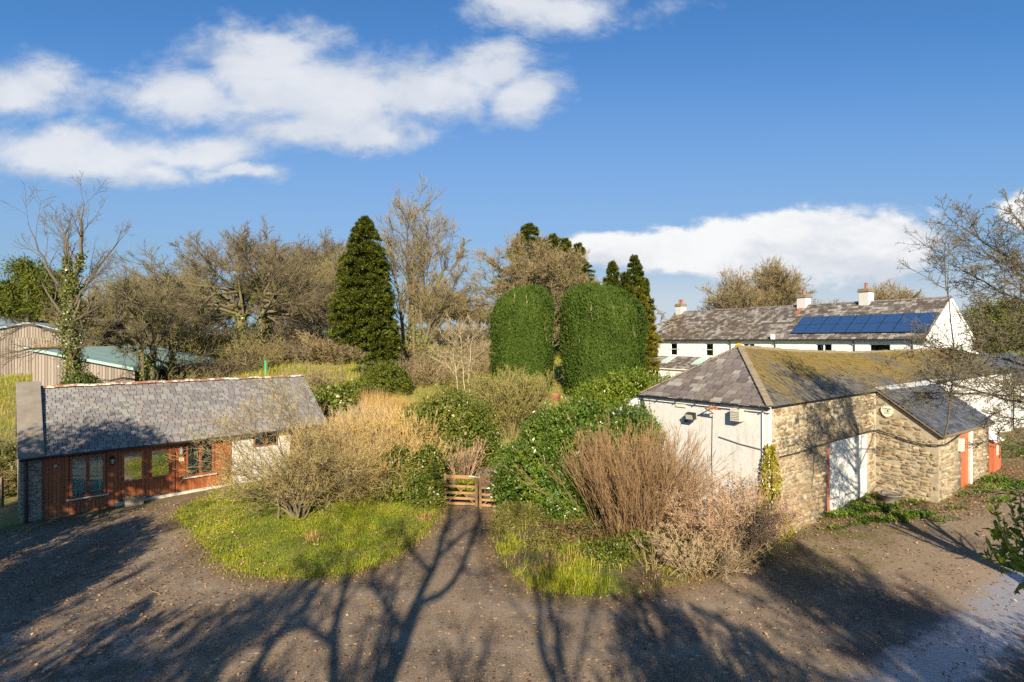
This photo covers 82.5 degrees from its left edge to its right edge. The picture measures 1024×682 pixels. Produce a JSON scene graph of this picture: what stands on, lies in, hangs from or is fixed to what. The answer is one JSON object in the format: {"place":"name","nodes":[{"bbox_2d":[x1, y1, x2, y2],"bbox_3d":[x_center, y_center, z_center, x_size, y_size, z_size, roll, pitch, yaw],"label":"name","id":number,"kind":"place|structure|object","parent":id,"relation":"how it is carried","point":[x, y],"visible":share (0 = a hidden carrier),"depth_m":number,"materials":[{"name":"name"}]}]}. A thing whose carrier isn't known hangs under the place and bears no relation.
{"place":"outdoors","nodes":[
{"label":"outdoors","id":0,"kind":"place"},
{"bbox_2d":[168,479,793,604],"bbox_3d":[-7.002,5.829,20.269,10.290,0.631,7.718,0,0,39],"label":"lawn","id":1,"kind":"structure","parent":0,"point":[323,554],"depth_m":17.96,"materials":[{"name":"plant"}]},
{"bbox_2d":[161,354,395,528],"bbox_3d":[-7.600,3.493,19.518,7.589,6.148,5.268,0,0,0],"label":"tangled shrub","id":2,"kind":"object","parent":1,"relation":"on","point":[295,506],"visible":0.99,"depth_m":19.41,"materials":[{"name":"brown plant"}]},
{"bbox_2d":[279,413,371,452],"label":"stem shrub","id":3,"kind":"object","parent":1,"relation":"on","point":[317,430],"visible":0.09,"depth_m":24.26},
{"bbox_2d":[283,416,385,472],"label":"stem shrub","id":4,"kind":"object","parent":1,"relation":"on","point":[332,428],"visible":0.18,"depth_m":22.94,"materials":[{"name":"beige plant"}]},
{"bbox_2d":[281,428,427,505],"bbox_3d":[-6.203,4.660,21.352,4.952,3.044,4.648,0,0,-39],"label":"twiggy shrub","id":5,"kind":"object","parent":1,"relation":"on","point":[352,485],"visible":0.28,"depth_m":21.20,"materials":[{"name":"plant"}]},
{"bbox_2d":[312,403,427,462],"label":"stem shrub","id":6,"kind":"object","parent":1,"relation":"on","point":[360,433],"visible":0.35,"depth_m":23.22,"materials":[{"name":"plant"}]},
{"bbox_2d":[330,426,421,494],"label":"twiggy shrub","id":7,"kind":"object","parent":1,"relation":"on","point":[377,457],"visible":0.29,"depth_m":21.68,"materials":[{"name":"plant"}]},
{"bbox_2d":[356,465,411,500],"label":"twiggy shrub","id":8,"kind":"object","parent":1,"relation":"on","point":[385,481],"visible":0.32,"depth_m":21.23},
{"bbox_2d":[343,420,440,468],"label":"stem shrub","id":9,"kind":"object","parent":1,"relation":"on","point":[377,435],"visible":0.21,"depth_m":22.48,"materials":[{"name":"beige plant"}]},
{"bbox_2d":[375,435,448,472],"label":"stem shrub","id":10,"kind":"object","parent":1,"relation":"on","point":[438,448],"visible":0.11,"depth_m":22.28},
{"bbox_2d":[0,430,1023,681],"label":"yard","id":11,"kind":"structure","parent":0,"point":[986,600],"depth_m":13.16,"materials":[{"name":"gravel"}]},
{"bbox_2d":[444,473,479,506],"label":"field gate","id":12,"kind":"structure","parent":11,"relation":"on","point":[475,486],"depth_m":21.48,"materials":[{"name":"brown wood"}]},
{"bbox_2d":[443,435,489,484],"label":"dead shrub","id":13,"kind":"object","parent":11,"relation":"on","point":[469,460],"visible":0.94,"depth_m":23.68,"materials":[{"name":"plant"}]},
{"bbox_2d":[479,476,512,507],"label":"field gate","id":14,"kind":"structure","parent":11,"relation":"on","point":[481,487],"depth_m":21.36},
{"bbox_2d":[0,432,1023,681],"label":"fallen leaves","id":15,"kind":"object","parent":11,"relation":"on","point":[450,566],"depth_m":15.22,"materials":[{"name":"plant"}]},
{"bbox_2d":[489,489,778,595],"bbox_3d":[2.370,5.930,19.130,8.286,0.441,9.637,0,0,-34],"label":"planting bed","id":16,"kind":"object","parent":11,"relation":"on","point":[626,573],"visible":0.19,"depth_m":15.54,"materials":[{"name":"plant"}]},
{"bbox_2d":[487,499,549,534],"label":"heather","id":17,"kind":"object","parent":16,"relation":"on","point":[529,513],"visible":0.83,"depth_m":18.86,"materials":[{"name":"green plant"}]},
{"bbox_2d":[522,526,577,551],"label":"shrub","id":18,"kind":"object","parent":16,"relation":"on","point":[540,539],"visible":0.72,"depth_m":16.81,"materials":[{"name":"green plant"}]},
{"bbox_2d":[483,389,666,521],"bbox_3d":[2.370,4.155,20.855,6.765,4.750,3.882,0,0,0],"label":"laurel","id":19,"kind":"object","parent":16,"relation":"on","point":[548,433],"visible":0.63,"depth_m":20.25,"materials":[{"name":"green plant"}]},
{"bbox_2d":[532,514,621,545],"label":"shrub","id":20,"kind":"object","parent":16,"relation":"on","point":[588,530],"visible":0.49,"depth_m":17.21,"materials":[{"name":"green plant"}]},
{"bbox_2d":[572,533,637,572],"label":"shrub","id":21,"kind":"object","parent":16,"relation":"on","point":[612,550],"visible":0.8,"depth_m":15.65,"materials":[{"name":"green plant"}]},
{"bbox_2d":[490,496,732,593],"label":"verge dead grass","id":22,"kind":"structure","parent":16,"relation":"on","point":[547,562],"depth_m":15.78,"materials":[{"name":"plant"}]},
{"bbox_2d":[502,407,737,541],"bbox_3d":[3.892,4.149,17.724,6.456,3.918,5.422,0,0,-41],"label":"stem shrub","id":23,"kind":"object","parent":16,"relation":"on","point":[610,489],"visible":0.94,"depth_m":17.01,"materials":[{"name":"plant"}]},
{"bbox_2d":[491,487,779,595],"bbox_3d":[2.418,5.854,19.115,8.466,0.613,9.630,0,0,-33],"label":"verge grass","id":24,"kind":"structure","parent":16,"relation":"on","point":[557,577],"depth_m":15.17,"materials":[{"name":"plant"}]},
{"bbox_2d":[619,528,666,562],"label":"shrub","id":25,"kind":"object","parent":16,"relation":"on","point":[632,540],"visible":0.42,"depth_m":16.20,"materials":[{"name":"green plant"}]},
{"bbox_2d":[648,528,715,560],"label":"shrub","id":26,"kind":"object","parent":16,"relation":"on","point":[682,540],"visible":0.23,"depth_m":16.20,"materials":[{"name":"brown plant"}]},
{"bbox_2d":[619,512,776,586],"bbox_3d":[4.981,5.469,15.752,3.648,1.370,3.750,0,0,35],"label":"dead shrub","id":27,"kind":"object","parent":16,"relation":"on","point":[728,554],"visible":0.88,"depth_m":15.15,"materials":[{"name":"brown twig"},{"name":"bark"}]},
{"bbox_2d":[640,466,818,567],"bbox_3d":[6.113,4.812,16.867,4.999,2.598,4.901,0,0,0],"label":"dead shrub","id":28,"kind":"object","parent":16,"relation":"on","point":[727,516],"visible":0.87,"depth_m":16.04,"materials":[{"name":"plant"}]},
{"bbox_2d":[736,506,774,554],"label":"shrub","id":29,"kind":"object","parent":16,"relation":"on","point":[755,529],"visible":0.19,"depth_m":16.82,"materials":[{"name":"brown plant"}]},
{"bbox_2d":[878,491,902,503],"bbox_3d":[13.285,5.565,20.494,0.754,0.410,0.754,0,0,0],"label":"planter bowl","id":30,"kind":"object","parent":11,"relation":"on","point":[890,496],"visible":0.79,"depth_m":20.38,"materials":[{"name":"stone"}]},
{"bbox_2d":[790,437,1023,536],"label":"weeds","id":31,"kind":"object","parent":11,"relation":"on","point":[866,507],"visible":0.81,"depth_m":19.76,"materials":[{"name":"plant"}]},
{"bbox_2d":[846,188,1023,512],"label":"hawthorn tree","id":32,"kind":"object","parent":11,"relation":"on","point":[1014,265],"visible":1,"depth_m":13.15,"materials":[{"name":"brown plant"}]},
{"bbox_2d":[974,481,1023,594],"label":"rhododendron","id":33,"kind":"object","parent":11,"relation":"on","point":[1016,561],"visible":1,"depth_m":8.15,"materials":[{"name":"green plant"}]},
{"bbox_2d":[0,335,1023,532],"bbox_3d":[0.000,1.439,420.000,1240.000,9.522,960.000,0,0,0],"label":"ground","id":34,"kind":"structure","parent":0,"point":[9,513],"depth_m":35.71,"materials":[{"name":"plant"}]},
{"bbox_2d":[0,455,16,497],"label":"bramble","id":35,"kind":"object","parent":34,"relation":"on","point":[3,467],"visible":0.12,"depth_m":23.08,"materials":[{"name":"green plant"}]},
{"bbox_2d":[0,441,16,466],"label":"bramble","id":36,"kind":"object","parent":34,"relation":"on","point":[9,456],"visible":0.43,"depth_m":26.14,"materials":[{"name":"green plant"}]},
{"bbox_2d":[0,252,81,322],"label":"broadleaf tree","id":37,"kind":"object","parent":34,"relation":"on","point":[25,282],"visible":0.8,"depth_m":65.22,"materials":[{"name":"green plant"}]},
{"bbox_2d":[0,322,126,375],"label":"timber barn","id":38,"kind":"structure","parent":34,"relation":"on","point":[25,335],"depth_m":57.92,"materials":[{"name":"wood"}]},
{"bbox_2d":[0,169,132,384],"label":"bare tree","id":39,"kind":"object","parent":34,"relation":"on","point":[70,295],"visible":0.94,"depth_m":32.80,"materials":[{"name":"brown plant"}]},
{"bbox_2d":[38,278,124,346],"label":"bare tree","id":40,"kind":"object","parent":34,"relation":"on","point":[104,308],"visible":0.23,"depth_m":58.63,"materials":[{"name":"brown plant"}]},
{"bbox_2d":[60,371,103,384],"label":"holly bush","id":41,"kind":"object","parent":34,"relation":"on","point":[86,377],"visible":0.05,"depth_m":31.49,"materials":[{"name":"green plant"}]},
{"bbox_2d":[24,346,215,385],"bbox_3d":[-30.027,2.810,47.479,7.070,4.880,16.680,0,0,-8],"label":"field shelter","id":42,"kind":"object","parent":34,"relation":"on","point":[106,366],"visible":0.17,"depth_m":39.80,"materials":[{"name":"corrugated metal"},{"name":"painted metal"}]},
{"bbox_2d":[63,243,205,380],"bbox_3d":[-23.745,-0.670,37.167,7.715,11.644,6.563,0,0,-35],"label":"bare tree","id":43,"kind":"object","parent":34,"relation":"on","point":[142,358],"visible":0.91,"depth_m":36.83,"materials":[{"name":"brown plant"}]},
{"bbox_2d":[103,264,166,345],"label":"bare tree","id":44,"kind":"object","parent":34,"relation":"on","point":[121,323],"visible":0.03,"depth_m":61.24,"materials":[{"name":"brown plant"}]},
{"bbox_2d":[113,270,198,348],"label":"bare tree","id":45,"kind":"object","parent":34,"relation":"on","point":[160,345],"visible":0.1,"depth_m":57.66,"materials":[{"name":"brown plant"}]},
{"bbox_2d":[99,243,215,382],"bbox_3d":[-23.977,-0.694,39.475,5.850,12.183,8.700,0,0,0],"label":"bare tree","id":46,"kind":"object","parent":34,"relation":"on","point":[153,356],"visible":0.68,"depth_m":38.87,"materials":[{"name":"brown plant"}]},
{"bbox_2d":[97,257,227,379],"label":"bare tree","id":47,"kind":"object","parent":34,"relation":"on","point":[172,355],"visible":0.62,"depth_m":40.87,"materials":[{"name":"brown plant"}]},
{"bbox_2d":[15,374,327,523],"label":"cottage","id":48,"kind":"structure","parent":34,"relation":"on","point":[82,447],"depth_m":22.25,"materials":[{"name":"grey stone"}]},
{"bbox_2d":[67,453,108,500],"bbox_3d":[-15.176,4.833,20.874,1.213,1.551,0.183,0,0,-41],"label":"window","id":49,"kind":"structure","parent":48,"relation":"in","point":[101,456],"depth_m":20.84,"materials":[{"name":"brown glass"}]},
{"bbox_2d":[121,449,144,500],"bbox_3d":[-14.126,4.995,21.756,0.743,1.807,0.100,0,0,-41],"label":"door","id":50,"kind":"structure","parent":48,"relation":"in","point":[132,462],"depth_m":21.76,"materials":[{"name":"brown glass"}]},
{"bbox_2d":[149,446,171,495],"bbox_3d":[-13.455,4.982,22.340,0.759,1.802,0.100,0,0,-41],"label":"door","id":51,"kind":"structure","parent":48,"relation":"in","point":[160,482],"depth_m":22.36,"materials":[{"name":"brown glass"}]},
{"bbox_2d":[183,440,216,478],"bbox_3d":[-12.567,4.695,23.417,1.186,1.405,0.598,0,0,-41],"label":"window","id":52,"kind":"structure","parent":48,"relation":"in","point":[188,459],"depth_m":23.13,"materials":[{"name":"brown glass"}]},
{"bbox_2d":[133,321,237,357],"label":"scrub","id":53,"kind":"object","parent":34,"relation":"on","point":[186,349],"visible":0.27,"depth_m":61.06,"materials":[{"name":"plant"}]},
{"bbox_2d":[160,360,227,379],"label":"scrub","id":54,"kind":"object","parent":34,"relation":"on","point":[192,376],"visible":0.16,"depth_m":40.28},
{"bbox_2d":[172,256,231,354],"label":"bare tree","id":55,"kind":"object","parent":34,"relation":"on","point":[218,312],"visible":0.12,"depth_m":62.74,"materials":[{"name":"brown plant"}]},
{"bbox_2d":[83,213,341,351],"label":"beech tree","id":56,"kind":"object","parent":34,"relation":"on","point":[236,308],"visible":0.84,"depth_m":49.30,"materials":[{"name":"brown plant"}]},
{"bbox_2d":[164,347,261,379],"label":"scrub","id":57,"kind":"object","parent":34,"relation":"on","point":[227,369],"visible":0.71,"depth_m":43.42,"materials":[{"name":"plant"}]},
{"bbox_2d":[187,319,264,351],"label":"scrub","id":58,"kind":"object","parent":34,"relation":"on","point":[219,332],"visible":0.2,"depth_m":62.78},
{"bbox_2d":[203,333,283,372],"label":"scrub","id":59,"kind":"object","parent":34,"relation":"on","point":[238,353],"visible":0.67,"depth_m":45.36,"materials":[{"name":"plant"}]},
{"bbox_2d":[219,341,290,371],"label":"scrub","id":60,"kind":"object","parent":34,"relation":"on","point":[273,361],"visible":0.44,"depth_m":46.70,"materials":[{"name":"plant"}]},
{"bbox_2d":[230,329,297,362],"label":"scrub","id":61,"kind":"object","parent":34,"relation":"on","point":[280,339],"visible":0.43,"depth_m":49.29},
{"bbox_2d":[225,232,316,333],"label":"bare tree","id":62,"kind":"object","parent":34,"relation":"on","point":[246,286],"visible":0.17,"depth_m":64.51,"materials":[{"name":"brown plant"}]},
{"bbox_2d":[237,330,327,361],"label":"scrub","id":63,"kind":"object","parent":34,"relation":"on","point":[286,339],"visible":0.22,"depth_m":50.96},
{"bbox_2d":[261,254,335,334],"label":"bare tree","id":64,"kind":"object","parent":34,"relation":"on","point":[285,289],"visible":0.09,"depth_m":61.24,"materials":[{"name":"brown plant"}]},
{"bbox_2d":[279,362,347,390],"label":"scrub","id":65,"kind":"object","parent":34,"relation":"on","point":[311,377],"visible":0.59,"depth_m":35.81,"materials":[{"name":"plant"}]},
{"bbox_2d":[279,226,348,332],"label":"bare tree","id":66,"kind":"object","parent":34,"relation":"on","point":[323,245],"visible":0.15,"depth_m":80.46,"materials":[{"name":"brown plant"}]},
{"bbox_2d":[267,315,360,350],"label":"scrub","id":67,"kind":"object","parent":34,"relation":"on","point":[299,328],"visible":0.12,"depth_m":58.29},
{"bbox_2d":[278,335,360,365],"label":"scrub","id":68,"kind":"object","parent":34,"relation":"on","point":[299,351],"visible":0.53,"depth_m":48.82,"materials":[{"name":"plant"}]},
{"bbox_2d":[298,243,345,343],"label":"bare tree","id":69,"kind":"object","parent":34,"relation":"on","point":[333,263],"visible":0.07,"depth_m":66.48,"materials":[{"name":"brown plant"}]},
{"bbox_2d":[286,328,369,364],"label":"scrub","id":70,"kind":"object","parent":34,"relation":"on","point":[313,345],"visible":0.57,"depth_m":48.39,"materials":[{"name":"plant"}]},
{"bbox_2d":[296,396,396,433],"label":"stem shrub","id":71,"kind":"object","parent":34,"relation":"on","point":[355,412],"visible":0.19,"depth_m":26.63,"materials":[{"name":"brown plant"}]},
{"bbox_2d":[311,376,385,411],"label":"evergreen shrub","id":72,"kind":"object","parent":34,"relation":"on","point":[335,395],"visible":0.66,"depth_m":32.51,"materials":[{"name":"green plant"}]},
{"bbox_2d":[324,214,405,376],"bbox_3d":[-10.015,-2.697,40.024,5.509,11.947,4.649,0,0,0],"label":"conifer","id":73,"kind":"object","parent":34,"relation":"on","point":[364,300],"visible":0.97,"depth_m":39.16,"materials":[{"name":"green plant"}]},
{"bbox_2d":[351,393,406,423],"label":"shrub","id":74,"kind":"object","parent":34,"relation":"on","point":[380,405],"visible":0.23,"depth_m":29.32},
{"bbox_2d":[353,359,414,397],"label":"evergreen shrub","id":75,"kind":"object","parent":34,"relation":"on","point":[393,381],"visible":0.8,"depth_m":34.56,"materials":[{"name":"plant"}]},
{"bbox_2d":[334,404,451,448],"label":"stem shrub","id":76,"kind":"object","parent":34,"relation":"on","point":[408,426],"visible":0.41,"depth_m":23.48,"materials":[{"name":"plant"}]},
{"bbox_2d":[370,350,449,381],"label":"scrub","id":77,"kind":"object","parent":34,"relation":"on","point":[409,370],"visible":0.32,"depth_m":39.34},
{"bbox_2d":[372,168,478,372],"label":"bare tree","id":78,"kind":"object","parent":34,"relation":"on","point":[414,294],"visible":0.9,"depth_m":43.78,"materials":[{"name":"brown plant"}]},
{"bbox_2d":[398,353,464,386],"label":"scrub","id":79,"kind":"object","parent":34,"relation":"on","point":[438,375],"visible":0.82,"depth_m":37.41,"materials":[{"name":"plant"}]},
{"bbox_2d":[404,271,464,345],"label":"bare tree","id":80,"kind":"object","parent":34,"relation":"on","point":[436,322],"visible":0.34,"depth_m":69.33,"materials":[{"name":"brown plant"}]},
{"bbox_2d":[405,339,472,371],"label":"scrub","id":81,"kind":"object","parent":34,"relation":"on","point":[434,355],"visible":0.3,"depth_m":43.21,"materials":[{"name":"plant"}]},
{"bbox_2d":[395,381,504,474],"bbox_3d":[-2.805,3.799,25.501,5.070,4.123,3.425,0,0,0],"label":"evergreen shrub","id":82,"kind":"object","parent":34,"relation":"on","point":[429,407],"visible":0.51,"depth_m":25.00,"materials":[{"name":"green plant"}]},
{"bbox_2d":[425,310,494,392],"bbox_3d":[-2.628,0.622,31.229,3.942,4.642,2.816,0,0,40],"label":"sapling","id":83,"kind":"object","parent":34,"relation":"on","point":[460,350],"visible":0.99,"depth_m":31.01,"materials":[{"name":"brown plant"}]},
{"bbox_2d":[430,322,490,348],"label":"scrub","id":84,"kind":"object","parent":34,"relation":"on","point":[444,339],"visible":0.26,"depth_m":65.00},
{"bbox_2d":[449,286,475,333],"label":"bare tree","id":85,"kind":"object","parent":34,"relation":"on","point":[469,308],"visible":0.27,"depth_m":85.72,"materials":[{"name":"brown plant"}]},
{"bbox_2d":[450,349,492,382],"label":"scrub","id":86,"kind":"object","parent":34,"relation":"on","point":[482,368],"visible":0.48,"depth_m":39.20,"materials":[{"name":"plant"}]},
{"bbox_2d":[451,362,563,439],"bbox_3d":[0.003,2.975,29.030,5.757,3.884,4.762,0,0,-17],"label":"twiggy bush","id":87,"kind":"object","parent":34,"relation":"on","point":[511,402],"visible":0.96,"depth_m":28.11,"materials":[{"name":"brown plant"}]},
{"bbox_2d":[487,284,556,392],"bbox_3d":[0.614,0.015,36.053,4.398,7.109,3.871,0,0,0],"label":"clipped yew","id":88,"kind":"object","parent":34,"relation":"on","point":[522,319],"visible":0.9,"depth_m":34.77,"materials":[{"name":"green plant"}]},
{"bbox_2d":[460,226,606,347],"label":"bare tree","id":89,"kind":"object","parent":34,"relation":"on","point":[539,269],"visible":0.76,"depth_m":47.65,"materials":[{"name":"brown plant"}]},
{"bbox_2d":[490,221,580,341],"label":"conifer","id":90,"kind":"object","parent":34,"relation":"on","point":[527,230],"visible":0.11,"depth_m":59.50,"materials":[{"name":"green plant"}]},
{"bbox_2d":[552,237,598,341],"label":"conifer","id":91,"kind":"object","parent":34,"relation":"on","point":[586,266],"visible":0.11,"depth_m":60.44,"materials":[{"name":"green plant"}]},
{"bbox_2d":[553,282,651,397],"bbox_3d":[5.463,0.124,35.008,5.883,7.364,4.491,0,0,0],"label":"clipped yew","id":92,"kind":"object","parent":34,"relation":"on","point":[603,329],"visible":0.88,"depth_m":33.55,"materials":[{"name":"green plant"}]},
{"bbox_2d":[555,363,668,426],"bbox_3d":[4.946,3.264,27.136,6.588,4.528,3.714,0,0,0],"label":"rhododendron","id":93,"kind":"object","parent":34,"relation":"on","point":[610,391],"visible":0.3,"depth_m":26.85,"materials":[{"name":"green plant"}]},
{"bbox_2d":[603,254,660,359],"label":"conifer","id":94,"kind":"object","parent":34,"relation":"on","point":[628,282],"visible":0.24,"depth_m":47.69,"materials":[{"name":"green plant"}]},
{"bbox_2d":[632,286,662,385],"bbox_3d":[8.185,0.154,38.048,3.430,7.664,3.516,0,0,0],"label":"conifer","id":95,"kind":"object","parent":34,"relation":"on","point":[653,339],"visible":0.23,"depth_m":37.50,"materials":[{"name":"green plant"}]},
{"bbox_2d":[694,264,781,309],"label":"bare tree","id":96,"kind":"object","parent":34,"relation":"on","point":[737,295],"visible":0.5,"depth_m":74.02,"materials":[{"name":"brown plant"}]},
{"bbox_2d":[745,255,816,305],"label":"bare tree","id":97,"kind":"object","parent":34,"relation":"on","point":[776,277],"visible":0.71,"depth_m":76.67,"materials":[{"name":"brown plant"}]},
{"bbox_2d":[615,345,1010,531],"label":"stone barn","id":98,"kind":"structure","parent":34,"relation":"on","point":[833,452],"depth_m":20.55,"materials":[{"name":"stone"}]},
{"bbox_2d":[757,444,796,545],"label":"ivy","id":99,"kind":"object","parent":98,"relation":"attached to","point":[768,452],"visible":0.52,"depth_m":17.75,"materials":[{"name":"yellow plant"}]},
{"bbox_2d":[830,433,866,510],"bbox_3d":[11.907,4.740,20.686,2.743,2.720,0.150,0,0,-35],"label":"door","id":100,"kind":"structure","parent":98,"relation":"in","point":[848,456],"depth_m":20.69,"materials":[{"name":"grey metal"}]},
{"bbox_2d":[961,432,967,486],"bbox_3d":[16.747,4.380,21.677,0.884,2.040,0.060,0,0,-35],"label":"door","id":101,"kind":"structure","parent":98,"relation":"in","point":[964,455],"depth_m":21.70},
{"bbox_2d":[649,283,985,381],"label":"farmhouse","id":102,"kind":"object","parent":34,"relation":"on","point":[865,322],"visible":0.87,"depth_m":44.31,"materials":[{"name":"white paint"}]},
{"bbox_2d":[870,277,926,299],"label":"bare tree","id":103,"kind":"object","parent":34,"relation":"on","point":[882,294],"visible":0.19,"depth_m":80.49,"materials":[{"name":"brown plant"}]},
{"bbox_2d":[964,294,1023,353],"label":"pine tree","id":104,"kind":"object","parent":34,"relation":"on","point":[995,318],"visible":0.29,"depth_m":56.05,"materials":[{"name":"green plant"}]},
{"bbox_2d":[989,432,1003,472],"bbox_3d":[19.053,4.382,23.409,1.000,1.676,0.880,0,0,-35],"label":"red cabinet","id":105,"kind":"object","parent":34,"relation":"on","point":[994,462],"visible":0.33,"depth_m":23.01,"materials":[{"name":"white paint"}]},
{"bbox_2d":[980,353,1023,428],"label":"white outbuilding","id":106,"kind":"structure","parent":34,"relation":"on","point":[1002,363],"depth_m":33.73,"materials":[{"name":"paint"}]},
{"bbox_2d":[0,0,1023,334],"label":"sky","id":107,"kind":"structure","parent":0,"point":[691,139],"materials":[{"name":"blue"}]},
{"bbox_3d":[-3.907,6.003,21.520,2.160,0.850,0.510,0,0,-12],"label":"garden wall","id":108,"kind":"object","parent":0,"visible":0},
{"bbox_2d":[364,438,449,509],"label":"ivy","id":109,"kind":"object","parent":108,"relation":"attached to","point":[427,489],"visible":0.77,"depth_m":21.32,"materials":[{"name":"green plant"}]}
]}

